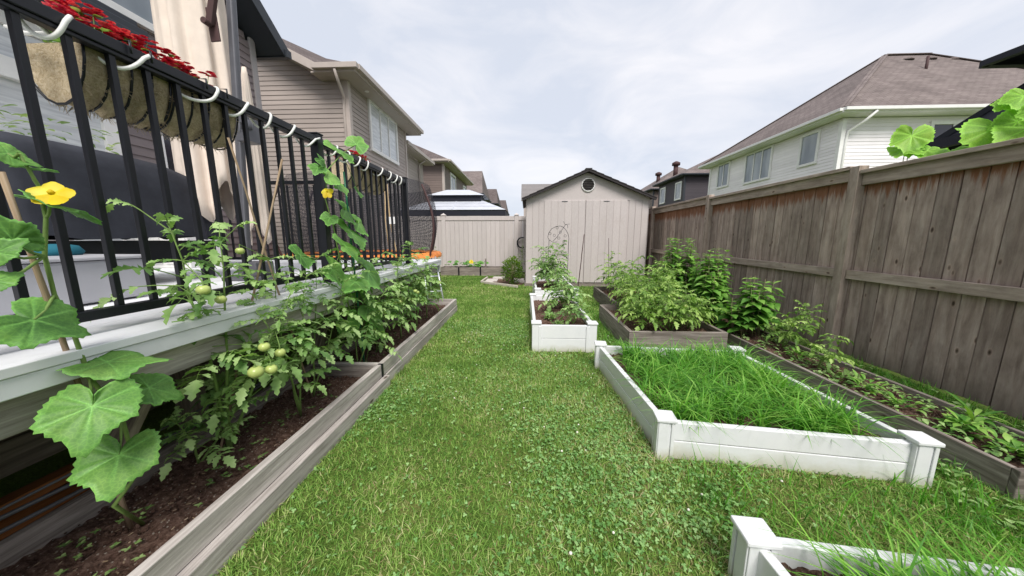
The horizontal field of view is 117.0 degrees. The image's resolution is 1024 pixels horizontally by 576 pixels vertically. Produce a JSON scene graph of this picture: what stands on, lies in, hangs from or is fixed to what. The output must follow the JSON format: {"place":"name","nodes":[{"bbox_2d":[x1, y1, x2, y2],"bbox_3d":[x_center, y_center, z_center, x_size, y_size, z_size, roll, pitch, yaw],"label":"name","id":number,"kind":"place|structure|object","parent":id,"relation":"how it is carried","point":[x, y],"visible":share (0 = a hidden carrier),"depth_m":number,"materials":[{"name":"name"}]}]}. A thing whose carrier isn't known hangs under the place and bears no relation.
{"place":"outdoors","nodes":[
{"label":"outdoors","id":0,"kind":"place"},
{"bbox_2d":[0,0,291,256],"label":"house","id":1,"kind":"structure","parent":0,"point":[260,38],"depth_m":3.98,"materials":[{"name":"beige"}]},
{"bbox_2d":[0,9,134,240],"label":"window","id":2,"kind":"structure","parent":1,"relation":"in","point":[10,90],"depth_m":3.24,"materials":[{"name":"white glass"}]},
{"bbox_2d":[98,0,154,34],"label":"window","id":3,"kind":"structure","parent":1,"relation":"in","point":[139,11],"depth_m":3.98,"materials":[{"name":"clear glass"}]},
{"bbox_2d":[161,133,174,170],"bbox_3d":[-4.768,-1.945,4.425,0.095,0.870,0.400,0,9,3],"label":"window","id":4,"kind":"structure","parent":1,"relation":"in","point":[166,143],"depth_m":4.36,"materials":[{"name":"clear glass"}]},
{"bbox_2d":[135,207,222,267],"bbox_3d":[-3.840,-0.606,3.649,0.660,0.710,0.510,0,9,3],"label":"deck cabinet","id":5,"kind":"object","parent":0,"point":[171,265],"visible":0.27,"depth_m":3.48,"materials":[{"name":"plastic"}]},
{"bbox_2d":[257,39,434,255],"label":"house","id":6,"kind":"structure","parent":0,"point":[335,102],"depth_m":9.00,"materials":[{"name":"beige"}]},
{"bbox_2d":[367,99,399,165],"bbox_3d":[-4.457,-5.348,10.980,0.095,1.570,2.170,0,9,3],"label":"window","id":7,"kind":"structure","parent":6,"relation":"in","point":[383,133],"depth_m":10.81,"materials":[{"name":"white glass"}]},
{"bbox_2d":[408,144,473,202],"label":"house","id":8,"kind":"structure","parent":0,"point":[442,174],"depth_m":18.98,"materials":[{"name":"brown"}]},
{"bbox_2d":[450,172,455,189],"bbox_3d":[-3.982,-6.898,21.228,0.095,1.490,1.540,0,9,3],"label":"window","id":9,"kind":"structure","parent":8,"relation":"in","point":[452,178],"depth_m":21.04,"materials":[{"name":"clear glass"}]},
{"bbox_2d":[462,171,491,248],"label":"house","id":10,"kind":"structure","parent":0,"point":[476,178],"depth_m":34.04,"materials":[{"name":"beige"}]},
{"bbox_2d":[487,189,501,207],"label":"house","id":11,"kind":"structure","parent":0,"point":[493,196],"depth_m":46.33,"materials":[{"name":"brown"}]},
{"bbox_2d":[0,251,1023,575],"bbox_3d":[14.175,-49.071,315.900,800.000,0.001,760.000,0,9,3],"label":"ground","id":12,"kind":"structure","parent":0,"point":[32,473],"depth_m":1.50,"materials":[{"name":"plant"}]},
{"bbox_2d":[0,364,389,575],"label":"raised bed","id":13,"kind":"object","parent":12,"relation":"on","point":[178,533],"visible":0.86,"depth_m":1.30,"materials":[{"name":"wood"}]},
{"bbox_2d":[0,171,133,530],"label":"bamboo stake","id":14,"kind":"object","parent":13,"relation":"on","point":[16,214],"visible":0.41,"depth_m":0.85,"materials":[{"name":"wood"}]},
{"bbox_2d":[0,142,184,525],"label":"cucumber plant","id":15,"kind":"object","parent":13,"relation":"on","point":[79,421],"visible":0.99,"depth_m":0.89,"materials":[{"name":"green plant"}]},
{"bbox_2d":[90,198,332,450],"bbox_3d":[-1.297,0.249,1.443,0.630,1.231,0.810,0,9,3],"label":"tomato plant","id":16,"kind":"object","parent":13,"relation":"on","point":[260,372],"visible":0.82,"depth_m":1.39,"materials":[{"name":"green plant"}]},
{"bbox_2d":[158,383,274,480],"bbox_3d":[-1.443,0.686,1.530,0.415,0.351,0.516,0,9,3],"label":"tomato plant","id":17,"kind":"object","parent":13,"relation":"on","point":[190,443],"visible":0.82,"depth_m":1.43,"materials":[{"name":"green plant"}]},
{"bbox_2d":[54,308,440,575],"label":"seedlings","id":18,"kind":"object","parent":13,"relation":"on","point":[60,571],"visible":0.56,"depth_m":1.22,"materials":[{"name":"green plant"}]},
{"bbox_2d":[218,159,282,454],"bbox_3d":[-1.362,0.074,1.640,0.014,1.511,0.445,5,10,30],"label":"bamboo stake","id":19,"kind":"object","parent":13,"relation":"on","point":[260,261],"visible":0.43,"depth_m":1.67,"materials":[{"name":"wood"}]},
{"bbox_2d":[227,138,312,396],"bbox_3d":[-1.362,0.022,1.827,0.013,1.565,0.434,0,9,-3],"label":"bamboo stake","id":20,"kind":"object","parent":13,"relation":"on","point":[249,202],"visible":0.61,"depth_m":1.65,"materials":[{"name":"wood"}]},
{"bbox_2d":[218,244,342,416],"bbox_3d":[-1.330,0.272,1.835,0.624,1.061,0.821,0,9,3],"label":"tomato plant","id":21,"kind":"object","parent":13,"relation":"on","point":[279,381],"visible":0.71,"depth_m":1.72,"materials":[{"name":"green plant"}]},
{"bbox_2d":[261,248,375,396],"bbox_3d":[-1.288,0.247,2.101,0.545,1.025,0.634,0,9,3],"label":"tomato plant","id":22,"kind":"object","parent":13,"relation":"on","point":[331,347],"visible":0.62,"depth_m":2.13,"materials":[{"name":"green plant"}]},
{"bbox_2d":[0,259,440,478],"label":"deck","id":23,"kind":"structure","parent":12,"relation":"on","point":[32,381],"depth_m":1.26,"materials":[{"name":"wood"}]},
{"bbox_2d":[0,254,147,315],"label":"storage box","id":24,"kind":"object","parent":23,"relation":"on","point":[91,269],"visible":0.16,"depth_m":1.54,"materials":[{"name":"grey plastic"}]},
{"bbox_2d":[34,244,84,255],"bbox_3d":[-2.379,-0.201,1.646,0.140,0.060,0.177,0,9,3],"label":"folded tarp","id":25,"kind":"object","parent":24,"relation":"on","point":[75,250],"visible":0.4,"depth_m":1.61,"materials":[{"name":"plastic"}]},
{"bbox_2d":[0,446,163,540],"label":"wooden slats","id":26,"kind":"object","parent":23,"relation":"on","point":[34,486],"depth_m":1.15,"materials":[{"name":"wood"}]},
{"bbox_2d":[0,131,218,275],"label":"covered barbecue","id":27,"kind":"object","parent":23,"relation":"on","point":[68,162],"visible":0.53,"depth_m":1.96,"materials":[{"name":"grey fabric"}]},
{"bbox_2d":[0,375,272,533],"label":"skirting","id":28,"kind":"object","parent":23,"relation":"attached to","point":[39,499],"visible":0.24,"depth_m":1.08,"materials":[{"name":"grey paint"}]},
{"bbox_2d":[0,0,411,322],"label":"deck railing","id":29,"kind":"object","parent":23,"relation":"on","point":[111,49],"visible":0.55,"depth_m":1.33,"materials":[{"name":"metal"}]},
{"bbox_2d":[26,0,173,133],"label":"rail planter","id":30,"kind":"object","parent":29,"relation":"attached to","point":[48,68],"visible":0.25,"depth_m":1.13,"materials":[{"name":"fabric"}]},
{"bbox_2d":[36,0,157,57],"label":"flowers","id":31,"kind":"object","parent":30,"relation":"in","point":[120,20],"visible":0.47,"depth_m":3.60,"materials":[{"name":"plant"}]},
{"bbox_2d":[145,45,238,153],"bbox_3d":[-1.550,-0.868,1.488,0.318,0.376,0.349,0,9,3],"label":"rail planter","id":32,"kind":"object","parent":29,"relation":"attached to","point":[192,112],"visible":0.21,"depth_m":1.47,"materials":[{"name":"fabric"}]},
{"bbox_2d":[3,14,401,184],"bbox_3d":[-1.470,-1.049,2.365,0.246,0.112,2.945,0,9,3],"label":"rope light","id":33,"kind":"object","parent":29,"relation":"attached to","point":[46,34],"visible":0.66,"depth_m":1.19,"materials":[{"name":"plastic"}]},
{"bbox_2d":[326,150,387,195],"bbox_3d":[-1.478,-1.113,3.091,0.318,0.354,0.696,0,9,3],"label":"rail planter","id":34,"kind":"object","parent":29,"relation":"attached to","point":[341,167],"visible":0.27,"depth_m":2.88,"materials":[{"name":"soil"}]},
{"bbox_2d":[150,0,288,280],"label":"cantilever umbrella","id":35,"kind":"object","parent":23,"relation":"on","point":[200,35],"visible":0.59,"depth_m":2.44,"materials":[{"name":"beige fabric"}]},
{"bbox_2d":[272,171,441,294],"bbox_3d":[-3.120,-1.046,6.765,3.204,2.280,3.206,0,9,3],"label":"trampoline","id":36,"kind":"object","parent":12,"relation":"on","point":[431,253],"visible":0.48,"depth_m":6.06,"materials":[{"name":"fabric"}]},
{"bbox_2d":[312,299,456,380],"bbox_3d":[-1.268,0.494,3.861,0.605,0.210,2.728,0,9,3],"label":"raised bed","id":37,"kind":"object","parent":12,"relation":"on","point":[409,344],"visible":0.66,"depth_m":3.27,"materials":[{"name":"wood"}]},
{"bbox_2d":[288,135,384,359],"bbox_3d":[-1.212,-0.209,2.337,0.262,1.863,1.054,0,9,3],"label":"cucumber plant","id":38,"kind":"object","parent":37,"relation":"on","point":[370,279],"visible":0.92,"depth_m":2.32,"materials":[{"name":"green plant"}]},
{"bbox_2d":[343,171,364,361],"bbox_3d":[-1.260,-0.097,2.518,0.020,1.580,0.130,-1,9,-7],"label":"garden stake","id":39,"kind":"object","parent":37,"relation":"on","point":[353,258],"visible":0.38,"depth_m":2.48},
{"bbox_2d":[327,252,404,361],"bbox_3d":[-1.222,0.186,2.638,0.640,0.987,0.621,-6,11,-35],"label":"tomato plant","id":40,"kind":"object","parent":37,"relation":"on","point":[364,343],"visible":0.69,"depth_m":2.55,"materials":[{"name":"green plant"}]},
{"bbox_2d":[333,258,418,352],"bbox_3d":[-1.267,0.167,2.993,0.574,0.913,0.766,6,11,32],"label":"tomato plant","id":41,"kind":"object","parent":37,"relation":"on","point":[407,326],"visible":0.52,"depth_m":2.96,"materials":[{"name":"green plant"}]},
{"bbox_2d":[376,252,425,338],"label":"tomato plant","id":42,"kind":"object","parent":37,"relation":"on","point":[407,294],"visible":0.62,"depth_m":3.29,"materials":[{"name":"green plant"}]},
{"bbox_2d":[394,241,445,326],"bbox_3d":[-1.153,-0.036,3.792,0.592,1.060,0.549,-6,11,-35],"label":"tomato plant","id":43,"kind":"object","parent":37,"relation":"on","point":[417,282],"visible":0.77,"depth_m":3.76,"materials":[{"name":"green plant"}]},
{"bbox_2d":[407,256,445,317],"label":"tomato plant","id":44,"kind":"object","parent":37,"relation":"on","point":[437,290],"visible":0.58,"depth_m":4.27,"materials":[{"name":"green plant"}]},
{"bbox_2d":[381,213,525,271],"bbox_3d":[-1.278,-1.492,10.579,12.660,2.020,0.160,0,9,3],"label":"vinyl fence","id":45,"kind":"object","parent":12,"relation":"on","point":[460,239],"visible":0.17,"depth_m":10.53,"materials":[{"name":"plastic"}]},
{"bbox_2d":[401,190,508,215],"bbox_3d":[-2.251,-2.582,13.674,4.170,3.200,3.006,0,9,3],"label":"gazebo","id":46,"kind":"object","parent":12,"relation":"on","point":[459,203],"visible":0.56,"depth_m":12.47,"materials":[{"name":"grey metal"}]},
{"bbox_2d":[440,266,506,275],"bbox_3d":[-1.222,-0.564,10.288,2.150,0.280,0.530,0,9,3],"label":"raised bed","id":47,"kind":"object","parent":12,"relation":"on","point":[472,270],"visible":0.94,"depth_m":10.06,"materials":[{"name":"wood"}]},
{"bbox_2d":[445,260,488,266],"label":"squash plants","id":48,"kind":"object","parent":47,"relation":"on","point":[466,263],"visible":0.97,"depth_m":10.22,"materials":[{"name":"green plant"}]},
{"bbox_2d":[480,276,524,287],"bbox_3d":[-0.220,-0.194,8.662,1.250,0.060,2.067,0,9,3],"label":"paving edge","id":49,"kind":"object","parent":12,"relation":"on","point":[496,280],"visible":0.8,"depth_m":8.48,"materials":[{"name":"stone"}]},
{"bbox_2d":[500,256,523,283],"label":"round bush","id":50,"kind":"object","parent":12,"relation":"on","point":[514,266],"visible":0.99,"depth_m":8.17,"materials":[{"name":"green plant"}]},
{"bbox_2d":[399,273,640,298],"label":"lawn grass","id":51,"kind":"structure","parent":12,"relation":"on","point":[473,284],"depth_m":7.64,"materials":[{"name":"plant"}]},
{"bbox_2d":[532,276,578,295],"bbox_3d":[0.760,0.069,5.947,0.718,0.394,1.758,0,9,3],"label":"white raised bed","id":52,"kind":"object","parent":12,"relation":"on","point":[539,287],"visible":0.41,"depth_m":5.90,"materials":[{"name":"plastic"}]},
{"bbox_2d":[526,240,569,285],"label":"tomato plant","id":53,"kind":"object","parent":52,"relation":"on","point":[543,266],"visible":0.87,"depth_m":5.78,"materials":[{"name":"green plant"}]},
{"bbox_2d":[541,268,576,286],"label":"tomato plant","id":54,"kind":"object","parent":52,"relation":"on","point":[558,276],"visible":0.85,"depth_m":5.25,"materials":[{"name":"green plant"}]},
{"bbox_2d":[529,293,597,352],"bbox_3d":[0.591,0.384,4.190,0.698,0.324,1.798,0,9,3],"label":"white raised bed","id":55,"kind":"object","parent":12,"relation":"on","point":[576,336],"visible":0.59,"depth_m":3.33,"materials":[{"name":"plastic"}]},
{"bbox_2d":[538,274,594,312],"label":"tomato plant","id":56,"kind":"object","parent":55,"relation":"on","point":[571,293],"visible":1,"depth_m":4.20,"materials":[{"name":"green plant"}]},
{"bbox_2d":[553,302,592,324],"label":"tomato plant","id":57,"kind":"object","parent":55,"relation":"on","point":[574,310],"visible":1,"depth_m":3.58,"materials":[{"name":"green plant"}]},
{"bbox_2d":[522,168,656,286],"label":"garden shed","id":58,"kind":"structure","parent":12,"relation":"on","point":[595,209],"depth_m":7.66,"materials":[{"name":"beige plastic"}]},
{"bbox_2d":[544,200,585,281],"bbox_3d":[1.285,-1.135,7.764,0.993,2.000,0.050,0,9,3],"label":"door","id":59,"kind":"structure","parent":58,"relation":"in","point":[572,212],"depth_m":7.70,"materials":[{"name":"beige plastic"}]},
{"bbox_2d":[583,200,627,282],"bbox_3d":[2.289,-1.128,7.720,0.993,2.000,0.050,0,9,3],"label":"door","id":60,"kind":"structure","parent":58,"relation":"in","point":[604,219],"depth_m":7.68,"materials":[{"name":"beige plastic"}]},
{"bbox_2d":[210,317,1023,575],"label":"clover","id":61,"kind":"object","parent":12,"relation":"on","point":[641,542],"depth_m":1.51,"materials":[{"name":"plant"}]},
{"bbox_2d":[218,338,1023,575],"bbox_3d":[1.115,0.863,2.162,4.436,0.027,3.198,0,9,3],"label":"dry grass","id":62,"kind":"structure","parent":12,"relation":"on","point":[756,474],"depth_m":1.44,"materials":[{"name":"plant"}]},
{"bbox_2d":[593,286,678,304],"bbox_3d":[2.072,0.214,5.526,0.940,0.240,1.580,0,9,3],"label":"raised bed","id":63,"kind":"object","parent":12,"relation":"on","point":[600,294],"visible":0.27,"depth_m":5.70,"materials":[{"name":"wood"}]},
{"bbox_2d":[594,251,625,292],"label":"tomato plant","id":64,"kind":"object","parent":63,"relation":"on","point":[610,268],"visible":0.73,"depth_m":5.89,"materials":[{"name":"green plant"}]},
{"bbox_2d":[601,262,637,300],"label":"tomato plant","id":65,"kind":"object","parent":63,"relation":"on","point":[619,280],"visible":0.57,"depth_m":5.13,"materials":[{"name":"green plant"}]},
{"bbox_2d":[614,255,651,292],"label":"tomato plant","id":66,"kind":"object","parent":63,"relation":"on","point":[632,263],"visible":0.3,"depth_m":5.36,"materials":[{"name":"green plant"}]},
{"bbox_2d":[415,294,859,363],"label":"lawn grass","id":67,"kind":"structure","parent":12,"relation":"on","point":[478,299],"depth_m":4.17,"materials":[{"name":"plant"}]},
{"bbox_2d":[599,305,727,349],"bbox_3d":[1.750,0.469,3.924,1.000,0.240,1.350,0,9,3],"label":"raised bed","id":68,"kind":"object","parent":12,"relation":"on","point":[648,332],"visible":0.51,"depth_m":3.32,"materials":[{"name":"wood"}]},
{"bbox_2d":[608,264,657,310],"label":"tomato plant","id":69,"kind":"object","parent":68,"relation":"on","point":[629,285],"visible":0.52,"depth_m":4.36,"materials":[{"name":"green plant"}]},
{"bbox_2d":[613,269,660,320],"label":"tomato plant","id":70,"kind":"object","parent":68,"relation":"on","point":[631,271],"visible":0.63,"depth_m":3.93,"materials":[{"name":"green plant"}]},
{"bbox_2d":[613,283,672,331],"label":"tomato plant","id":71,"kind":"object","parent":68,"relation":"on","point":[644,307],"visible":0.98,"depth_m":3.43,"materials":[{"name":"green plant"}]},
{"bbox_2d":[640,264,691,317],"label":"tomato plant","id":72,"kind":"object","parent":68,"relation":"on","point":[662,290],"visible":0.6,"depth_m":3.94,"materials":[{"name":"green plant"}]},
{"bbox_2d":[647,262,688,303],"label":"tomato plant","id":73,"kind":"object","parent":68,"relation":"on","point":[670,271],"visible":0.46,"depth_m":4.28,"materials":[{"name":"green plant"}]},
{"bbox_2d":[640,276,706,330],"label":"tomato plant","id":74,"kind":"object","parent":68,"relation":"on","point":[673,312],"visible":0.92,"depth_m":3.34,"materials":[{"name":"green plant"}]},
{"bbox_2d":[663,285,725,330],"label":"tomato plant","id":75,"kind":"object","parent":68,"relation":"on","point":[704,312],"visible":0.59,"depth_m":3.48,"materials":[{"name":"green plant"}]},
{"bbox_2d":[594,341,945,488],"bbox_3d":[1.404,0.735,2.233,1.346,0.247,1.456,0,9,3],"label":"white raised bed","id":76,"kind":"object","parent":12,"relation":"on","point":[667,435],"visible":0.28,"depth_m":1.64,"materials":[{"name":"plastic"}]},
{"bbox_2d":[589,310,1023,567],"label":"tuft grass","id":77,"kind":"structure","parent":12,"relation":"on","point":[868,507],"depth_m":1.36,"materials":[{"name":"plant"}]},
{"bbox_2d":[645,137,1023,419],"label":"wooden fence","id":78,"kind":"object","parent":12,"relation":"on","point":[914,268],"visible":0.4,"depth_m":2.71,"materials":[{"name":"wood"}]},
{"bbox_2d":[886,88,1023,160],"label":"squash vine","id":79,"kind":"object","parent":78,"relation":"attached to","point":[1008,124],"visible":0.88,"depth_m":2.28,"materials":[{"name":"green plant"}]},
{"bbox_2d":[651,290,1023,500],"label":"raised bed","id":80,"kind":"object","parent":12,"relation":"on","point":[993,470],"visible":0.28,"depth_m":2.00,"materials":[{"name":"wood"}]},
{"bbox_2d":[660,236,701,307],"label":"leafy shrub","id":81,"kind":"object","parent":80,"relation":"on","point":[675,262],"visible":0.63,"depth_m":4.70,"materials":[{"name":"green plant"}]},
{"bbox_2d":[684,249,736,315],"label":"leafy shrub","id":82,"kind":"object","parent":80,"relation":"on","point":[698,278],"visible":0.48,"depth_m":4.23,"materials":[{"name":"green plant"}]},
{"bbox_2d":[692,267,733,324],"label":"leafy shrub","id":83,"kind":"object","parent":80,"relation":"on","point":[712,291],"visible":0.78,"depth_m":3.88,"materials":[{"name":"green plant"}]},
{"bbox_2d":[712,298,774,336],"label":"leafy shrub","id":84,"kind":"object","parent":80,"relation":"on","point":[736,322],"visible":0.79,"depth_m":3.48,"materials":[{"name":"green plant"}]},
{"bbox_2d":[732,277,785,336],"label":"leafy shrub","id":85,"kind":"object","parent":80,"relation":"on","point":[759,303],"visible":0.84,"depth_m":3.40,"materials":[{"name":"green plant"}]},
{"bbox_2d":[759,300,826,347],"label":"leafy plant","id":86,"kind":"object","parent":80,"relation":"on","point":[792,322],"visible":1,"depth_m":3.02,"materials":[{"name":"green plant"}]},
{"bbox_2d":[784,346,814,363],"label":"plant","id":87,"kind":"object","parent":80,"relation":"on","point":[797,351],"visible":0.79,"depth_m":2.86,"materials":[{"name":"green plant"}]},
{"bbox_2d":[800,333,859,370],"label":"leafy plant","id":88,"kind":"object","parent":80,"relation":"on","point":[829,358],"visible":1,"depth_m":2.52,"materials":[{"name":"green plant"}]},
{"bbox_2d":[825,369,861,381],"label":"plant","id":89,"kind":"object","parent":80,"relation":"on","point":[844,372],"visible":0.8,"depth_m":2.43,"materials":[{"name":"green plant"}]},
{"bbox_2d":[847,369,890,395],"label":"plant","id":90,"kind":"object","parent":80,"relation":"on","point":[857,380],"visible":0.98,"depth_m":2.23,"materials":[{"name":"green plant"}]},
{"bbox_2d":[876,390,932,412],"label":"plant","id":91,"kind":"object","parent":80,"relation":"on","point":[895,401],"visible":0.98,"depth_m":2.03,"materials":[{"name":"green plant"}]},
{"bbox_2d":[932,407,994,441],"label":"plant","id":92,"kind":"object","parent":80,"relation":"on","point":[957,420],"visible":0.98,"depth_m":1.75,"materials":[{"name":"green plant"}]},
{"bbox_2d":[942,390,1018,429],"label":"plant","id":93,"kind":"object","parent":80,"relation":"on","point":[970,413],"visible":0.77,"depth_m":1.83,"materials":[{"name":"green plant"}]},
{"bbox_2d":[980,426,1023,456],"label":"plant","id":94,"kind":"object","parent":80,"relation":"on","point":[1008,439],"visible":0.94,"depth_m":1.61,"materials":[{"name":"green plant"}]},
{"bbox_2d":[715,346,1023,566],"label":"weedy grass","id":95,"kind":"structure","parent":12,"relation":"on","point":[1021,540],"depth_m":1.45,"materials":[{"name":"plant"}]},
{"bbox_2d":[727,515,1023,575],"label":"white raised bed","id":96,"kind":"object","parent":12,"relation":"on","point":[750,545],"visible":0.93,"depth_m":1.02,"materials":[{"name":"plastic"}]},
{"bbox_2d":[727,329,1023,536],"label":"weeds","id":97,"kind":"object","parent":12,"relation":"on","point":[1002,430],"visible":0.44,"depth_m":1.80,"materials":[{"name":"green plant"}]},
{"bbox_2d":[521,184,550,215],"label":"house","id":98,"kind":"structure","parent":0,"point":[527,189],"depth_m":12.63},
{"bbox_2d":[260,0,1023,236],"label":"sky","id":99,"kind":"structure","parent":0,"point":[516,93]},
{"bbox_2d":[641,167,686,207],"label":"house","id":100,"kind":"structure","parent":0,"point":[651,190],"depth_m":38.09,"materials":[{"name":"brown"}]},
{"bbox_2d":[652,155,716,206],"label":"house","id":101,"kind":"structure","parent":0,"point":[688,184],"depth_m":28.11,"materials":[{"name":"grey"}]},
{"bbox_2d":[674,181,681,200],"bbox_3d":[15.296,-8.926,28.883,0.095,1.610,1.210,0,9,3],"label":"window","id":102,"kind":"structure","parent":101,"relation":"in","point":[678,186],"depth_m":28.81,"materials":[{"name":"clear glass"}]},
{"bbox_2d":[597,331,949,463],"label":"long grass","id":103,"kind":"structure","parent":0,"point":[704,399],"depth_m":1.99,"materials":[{"name":"plant"}]},
{"bbox_2d":[698,52,1023,195],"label":"house","id":104,"kind":"structure","parent":0,"point":[860,116],"depth_m":12.88,"materials":[{"name":"white"}]},
{"bbox_2d":[715,160,730,188],"bbox_3d":[12.866,-6.864,19.108,0.095,1.450,1.200,0,9,3],"label":"window","id":105,"kind":"structure","parent":104,"relation":"in","point":[723,171],"depth_m":19.07,"materials":[{"name":"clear glass"}]},
{"bbox_2d":[742,144,774,184],"bbox_3d":[12.739,-6.339,16.283,0.095,1.600,1.950,0,9,3],"label":"window","id":106,"kind":"structure","parent":104,"relation":"in","point":[758,163],"depth_m":16.20,"materials":[{"name":"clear glass"}]},
{"bbox_2d":[796,128,821,167],"bbox_3d":[12.606,-5.892,13.320,0.095,1.350,0.950,0,9,3],"label":"window","id":107,"kind":"structure","parent":104,"relation":"in","point":[809,145],"depth_m":13.29,"materials":[{"name":"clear glass"}]},
{"bbox_2d":[930,120,962,138],"bbox_3d":[16.572,-5.380,11.850,1.760,1.760,0.095,0,9,3],"label":"window","id":108,"kind":"structure","parent":104,"relation":"in","point":[940,127],"depth_m":11.75,"materials":[{"name":"clear glass"}]},
{"bbox_2d":[743,471,1023,575],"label":"long grass","id":109,"kind":"structure","parent":0,"point":[899,569],"depth_m":0.92,"materials":[{"name":"plant"}]},
{"bbox_2d":[926,44,1023,151],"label":"gazebo","id":110,"kind":"object","parent":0,"point":[949,139],"visible":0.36,"depth_m":2.86,"materials":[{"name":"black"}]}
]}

